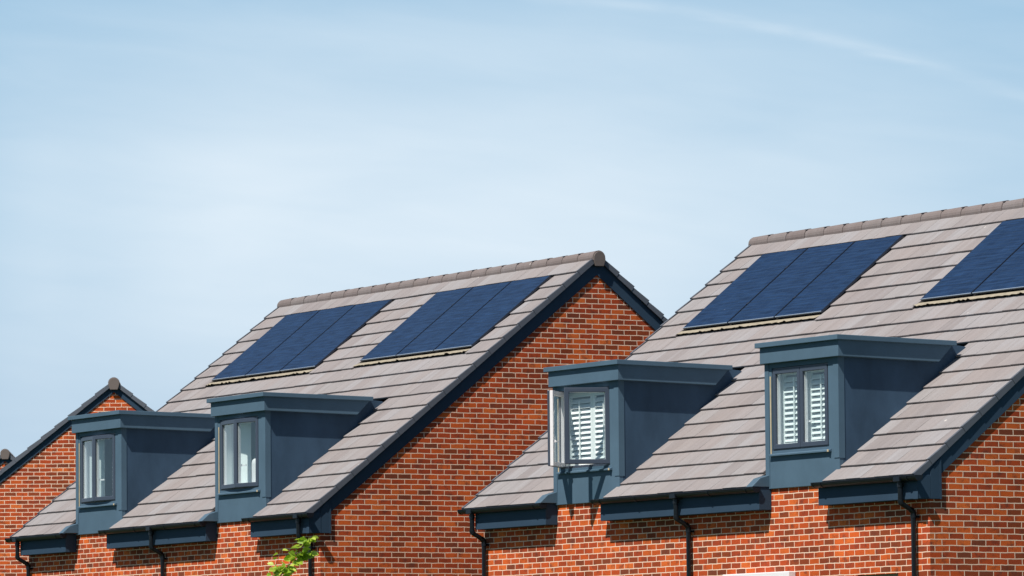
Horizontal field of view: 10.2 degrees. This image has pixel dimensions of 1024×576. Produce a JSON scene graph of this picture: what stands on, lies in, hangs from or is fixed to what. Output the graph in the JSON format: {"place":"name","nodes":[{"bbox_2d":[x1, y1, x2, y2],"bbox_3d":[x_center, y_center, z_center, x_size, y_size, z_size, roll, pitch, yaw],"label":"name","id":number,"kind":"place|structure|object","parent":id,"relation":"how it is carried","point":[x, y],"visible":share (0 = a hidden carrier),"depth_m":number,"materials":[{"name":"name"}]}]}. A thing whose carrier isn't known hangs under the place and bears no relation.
{"place":"outdoors","nodes":[
{"label":"outdoors","id":0,"kind":"place"},
{"bbox_2d":[5,250,667,575],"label":"brick house","id":1,"kind":"structure","parent":0,"point":[388,429],"depth_m":83.42,"materials":[{"name":"red brick"}]},
{"bbox_2d":[77,433,116,507],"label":"window","id":2,"kind":"structure","parent":1,"relation":"in","point":[97,451],"depth_m":87.39,"materials":[{"name":"glass"}]},
{"bbox_2d":[216,416,260,494],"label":"window","id":3,"kind":"structure","parent":1,"relation":"in","point":[239,436],"depth_m":83.37,"materials":[{"name":"glass"}]},
{"bbox_2d":[252,458,255,481],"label":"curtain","id":4,"kind":"object","parent":1,"relation":"on","point":[253,470],"visible":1,"depth_m":82.95,"materials":[{"name":"fabric"}]},
{"bbox_2d":[0,0,1023,456],"label":"sky","id":5,"kind":"structure","parent":0,"point":[173,173],"materials":[{"name":"blue"}]},
{"bbox_2d":[457,198,1023,575],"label":"brick house","id":6,"kind":"structure","parent":0,"point":[846,399],"depth_m":72.97,"materials":[{"name":"red brick"}]},
{"bbox_2d":[547,386,611,473],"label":"window","id":7,"kind":"structure","parent":6,"relation":"in","point":[583,416],"depth_m":75.04,"materials":[{"name":"glass"}]},
{"bbox_2d":[768,363,831,456],"bbox_3d":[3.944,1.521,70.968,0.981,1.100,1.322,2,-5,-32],"label":"window","id":8,"kind":"structure","parent":6,"relation":"in","point":[800,393],"depth_m":70.81,"materials":[{"name":"glass"}]},
{"bbox_2d":[861,573,897,575],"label":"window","id":9,"kind":"structure","parent":6,"relation":"in","point":[897,573],"depth_m":69.24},
{"label":"ground","id":10,"kind":"structure","parent":0,"visible":0},
{"bbox_2d":[0,449,14,468],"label":"brick house","id":11,"kind":"structure","parent":10,"relation":"on","point":[7,457],"depth_m":125.97,"materials":[{"name":"grey tile"}]},
{"bbox_2d":[0,377,153,575],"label":"brick house","id":12,"kind":"structure","parent":10,"relation":"on","point":[36,477],"depth_m":105.85,"materials":[{"name":"red brick"}]},
{"bbox_2d":[267,535,318,575],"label":"young tree","id":13,"kind":"object","parent":10,"relation":"on","point":[301,557],"visible":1,"depth_m":55.94,"materials":[{"name":"green plant"}]}
]}

